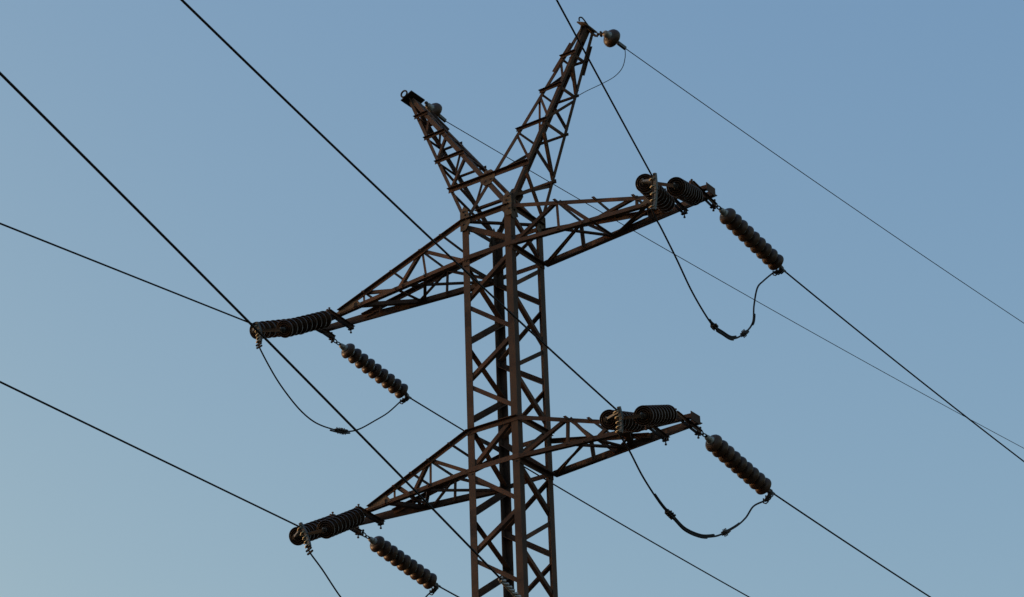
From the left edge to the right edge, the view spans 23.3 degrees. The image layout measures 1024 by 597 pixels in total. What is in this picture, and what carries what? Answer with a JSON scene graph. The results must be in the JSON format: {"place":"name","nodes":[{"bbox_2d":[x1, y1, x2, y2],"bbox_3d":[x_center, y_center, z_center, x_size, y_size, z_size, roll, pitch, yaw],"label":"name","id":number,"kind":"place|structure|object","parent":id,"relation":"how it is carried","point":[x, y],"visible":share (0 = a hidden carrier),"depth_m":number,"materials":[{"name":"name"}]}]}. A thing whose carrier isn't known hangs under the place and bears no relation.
{"place":"outdoors","nodes":[
{"label":"outdoors","id":0,"kind":"place"},
{"bbox_2d":[0,0,1023,596],"label":"sky","id":1,"kind":"structure","parent":0,"point":[910,113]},
{"label":"ground","id":2,"kind":"structure","parent":0,"visible":0},
{"bbox_2d":[316,17,717,596],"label":"lattice pylon","id":3,"kind":"object","parent":2,"relation":"on","point":[511,207],"visible":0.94,"depth_m":42.89,"materials":[{"name":"metal"}]},
{"bbox_2d":[249,318,303,338],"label":"insulator string","id":4,"kind":"object","parent":3,"relation":"attached to","point":[268,324],"visible":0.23,"depth_m":44.08,"materials":[{"name":"brown ceramic"}]},
{"bbox_2d":[277,311,334,337],"bbox_3d":[-3.634,0.442,44.321,0.318,0.318,2.016,-15,0,25],"label":"insulator string","id":5,"kind":"object","parent":3,"relation":"attached to","point":[307,323],"visible":1,"depth_m":44.02,"materials":[{"name":"brown ceramic"}]},
{"bbox_2d":[250,322,284,348],"bbox_3d":[-4.394,0.685,43.326,0.705,0.652,0.534,-19,-31,30],"label":"strain clamp","id":6,"kind":"object","parent":5,"relation":"attached to","point":[258,336],"visible":0.86,"depth_m":43.12,"materials":[{"name":"metal"}]},
{"bbox_2d":[0,223,254,325],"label":"conductor","id":7,"kind":"object","parent":6,"relation":"attached to","point":[122,272],"visible":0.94,"depth_m":39.13,"materials":[{"name":"metal"}]},
{"bbox_2d":[258,345,400,434],"bbox_3d":[-3.214,1.716,44.911,0.105,1.602,4.894,-15,-29,24],"label":"jumper cable","id":8,"kind":"object","parent":6,"relation":"attached to","point":[342,431],"visible":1,"depth_m":44.54,"materials":[{"name":"metal"}]},
{"bbox_2d":[289,516,332,545],"bbox_3d":[-3.330,3.940,42.464,0.318,0.318,2.016,-11,-1,18],"label":"insulator string","id":9,"kind":"object","parent":3,"relation":"attached to","point":[311,526],"visible":0.31,"depth_m":41.95,"materials":[{"name":"brown ceramic"}]},
{"bbox_2d":[317,508,364,538],"bbox_3d":[-2.848,3.790,42.175,0.318,0.318,2.016,-11,0,17],"label":"insulator string","id":10,"kind":"object","parent":3,"relation":"attached to","point":[345,521],"visible":1,"depth_m":41.83,"materials":[{"name":"brown ceramic"}]},
{"bbox_2d":[291,522,326,554],"bbox_3d":[-3.463,4.061,41.039,0.835,0.651,0.577,-19,-31,30],"label":"strain clamp","id":11,"kind":"object","parent":10,"relation":"attached to","point":[303,532],"visible":1,"depth_m":40.82,"materials":[{"name":"metal"}]},
{"bbox_2d":[0,381,298,526],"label":"conductor","id":12,"kind":"object","parent":11,"relation":"attached to","point":[75,418],"visible":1,"depth_m":36.38,"materials":[{"name":"metal"}]},
{"bbox_2d":[308,550,430,596],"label":"jumper cable","id":13,"kind":"object","parent":11,"relation":"hanging from","point":[329,579],"visible":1,"depth_m":41.08,"materials":[{"name":"metal"}]},
{"bbox_2d":[332,339,407,398],"bbox_3d":[-2.652,1.292,46.582,0.318,0.318,2.016,-24,-49,37],"label":"insulator string","id":14,"kind":"object","parent":3,"relation":"attached to","point":[397,387],"visible":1,"depth_m":46.52,"materials":[{"name":"brown ceramic"}]},
{"bbox_2d":[400,393,411,403],"bbox_3d":[-1.979,1.888,47.164,0.238,0.196,0.289,7,-28,-17],"label":"strain clamp","id":15,"kind":"object","parent":14,"relation":"attached to","point":[405,399],"visible":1,"depth_m":47.17,"materials":[{"name":"black metal"}]},
{"bbox_2d":[411,399,748,596],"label":"conductor","id":16,"kind":"object","parent":15,"relation":"attached to","point":[594,508],"visible":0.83,"depth_m":52.33,"materials":[{"name":"metal"}]},
{"bbox_2d":[361,529,436,588],"bbox_3d":[-2.019,4.668,44.519,0.318,0.318,2.016,-22,-46,34],"label":"insulator string","id":17,"kind":"object","parent":3,"relation":"attached to","point":[407,565],"visible":1,"depth_m":44.46,"materials":[{"name":"brown ceramic"}]},
{"bbox_2d":[429,583,440,594],"bbox_3d":[-1.421,5.278,45.148,0.174,0.236,0.287,-13,-29,21],"label":"strain clamp","id":18,"kind":"object","parent":17,"relation":"attached to","point":[433,590],"visible":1,"depth_m":45.12,"materials":[{"name":"black metal"}]},
{"bbox_2d":[440,587,458,596],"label":"conductor","id":19,"kind":"object","parent":18,"relation":"attached to","point":[449,592],"visible":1,"depth_m":45.47,"materials":[{"name":"metal"}]},
{"bbox_2d":[424,101,446,122],"bbox_3d":[-1.444,-3.527,46.959,0.581,0.346,0.333,11,-30,-25],"label":"earth insulator","id":20,"kind":"object","parent":3,"relation":"attached to","point":[435,109],"visible":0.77,"depth_m":46.82,"materials":[{"name":"brown ceramic"}]},
{"bbox_2d":[446,121,1022,447],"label":"earth wire","id":21,"kind":"object","parent":20,"relation":"attached to","point":[727,284],"visible":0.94,"depth_m":55.53,"materials":[{"name":"metal"}]},
{"bbox_2d":[597,29,626,49],"bbox_3d":[1.835,-4.696,44.963,0.331,0.350,0.625,-48,-52,55],"label":"earth insulator","id":22,"kind":"object","parent":3,"relation":"hanging from","point":[611,38],"visible":1,"depth_m":44.84,"materials":[{"name":"brown ceramic"}]},
{"bbox_2d":[578,51,625,95],"bbox_3d":[1.658,-4.115,44.652,0.974,1.159,0.232,8,-28,-19],"label":"bonding lead","id":23,"kind":"object","parent":22,"relation":"hanging from","point":[609,79],"visible":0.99,"depth_m":44.49,"materials":[{"name":"metal"}]},
{"bbox_2d":[626,49,1023,322],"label":"earth wire","id":24,"kind":"object","parent":22,"relation":"attached to","point":[812,179],"visible":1,"depth_m":50.41,"materials":[{"name":"metal"}]},
{"bbox_2d":[599,409,644,432],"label":"insulator string","id":25,"kind":"object","parent":3,"relation":"attached to","point":[630,425],"visible":0.54,"depth_m":38.57,"materials":[{"name":"brown ceramic"}]},
{"bbox_2d":[633,405,676,425],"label":"insulator string","id":26,"kind":"object","parent":3,"relation":"attached to","point":[660,414],"visible":0.99,"depth_m":38.26,"materials":[{"name":"brown ceramic"}]},
{"bbox_2d":[603,406,644,433],"bbox_3d":[1.668,1.868,37.887,0.722,0.434,0.225,-17,-30,27],"label":"strain clamp","id":27,"kind":"object","parent":26,"relation":"attached to","point":[617,414],"visible":1,"depth_m":37.88,"materials":[{"name":"metal"}]},
{"bbox_2d":[180,0,616,409],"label":"conductor","id":28,"kind":"object","parent":27,"relation":"attached to","point":[361,172],"visible":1,"depth_m":30.65,"materials":[{"name":"metal"}]},
{"bbox_2d":[618,433,764,538],"bbox_3d":[2.955,3.149,39.482,0.104,1.464,4.859,-18,-31,28],"label":"jumper cable","id":29,"kind":"object","parent":27,"relation":"hanging from","point":[670,514],"visible":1,"depth_m":38.73,"materials":[{"name":"metal"}]},
{"bbox_2d":[635,174,674,211],"bbox_3d":[2.376,-1.690,40.689,0.318,0.318,2.016,-10,-13,15],"label":"insulator string","id":30,"kind":"object","parent":3,"relation":"attached to","point":[665,201],"visible":0.72,"depth_m":40.39,"materials":[{"name":"brown ceramic"}]},
{"bbox_2d":[666,177,702,205],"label":"insulator string","id":31,"kind":"object","parent":3,"relation":"attached to","point":[688,193],"visible":0.98,"depth_m":39.87,"materials":[{"name":"brown ceramic"}]},
{"bbox_2d":[639,173,677,209],"bbox_3d":[2.227,-1.665,39.344,0.660,0.858,0.540,-19,-31,30],"label":"strain clamp","id":32,"kind":"object","parent":31,"relation":"attached to","point":[653,181],"visible":1,"depth_m":39.11,"materials":[{"name":"metal"}]},
{"bbox_2d":[556,0,651,175],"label":"conductor","id":33,"kind":"object","parent":32,"relation":"attached to","point":[577,38],"visible":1,"depth_m":36.44,"materials":[{"name":"metal"}]},
{"bbox_2d":[651,210,773,340],"bbox_3d":[3.407,-0.372,40.802,0.106,2.274,4.882,-16,-30,25],"label":"jumper cable","id":34,"kind":"object","parent":32,"relation":"hanging from","point":[715,326],"visible":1,"depth_m":40.12,"materials":[{"name":"metal"}]},
{"bbox_2d":[699,427,770,494],"bbox_3d":[3.670,2.683,41.076,0.318,0.318,2.016,-21,-46,33],"label":"insulator string","id":35,"kind":"object","parent":3,"relation":"attached to","point":[734,461],"visible":1,"depth_m":41.02,"materials":[{"name":"brown ceramic"}]},
{"bbox_2d":[763,489,774,503],"bbox_3d":[4.290,3.327,41.688,0.180,0.260,0.277,-19,-31,30],"label":"strain clamp","id":36,"kind":"object","parent":35,"relation":"attached to","point":[770,495],"visible":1,"depth_m":41.65,"materials":[{"name":"black metal"}]},
{"bbox_2d":[775,494,930,596],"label":"conductor","id":37,"kind":"object","parent":36,"relation":"attached to","point":[798,510],"visible":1,"depth_m":43.73,"materials":[{"name":"metal"}]},
{"bbox_2d":[713,199,783,269],"bbox_3d":[4.032,-1.081,42.574,0.318,0.318,2.016,-22,-47,34],"label":"insulator string","id":38,"kind":"object","parent":3,"relation":"attached to","point":[753,240],"visible":1,"depth_m":42.52,"materials":[{"name":"brown ceramic"}]},
{"bbox_2d":[772,265,785,275],"bbox_3d":[4.632,-0.468,43.215,0.219,0.163,0.284,-19,-31,30],"label":"strain clamp","id":39,"kind":"object","parent":38,"relation":"attached to","point":[782,270],"visible":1,"depth_m":43.18,"materials":[{"name":"black metal"}]},
{"bbox_2d":[786,272,1023,461],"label":"conductor","id":40,"kind":"object","parent":39,"relation":"attached to","point":[815,296],"visible":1,"depth_m":46.41,"materials":[{"name":"metal"}]},
{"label":"strain clamp","id":41,"kind":"object","parent":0,"visible":0},
{"bbox_2d":[0,72,520,596],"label":"conductor","id":42,"kind":"object","parent":41,"relation":"attached to","point":[508,588],"visible":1,"depth_m":27.81,"materials":[{"name":"metal"}]}
]}

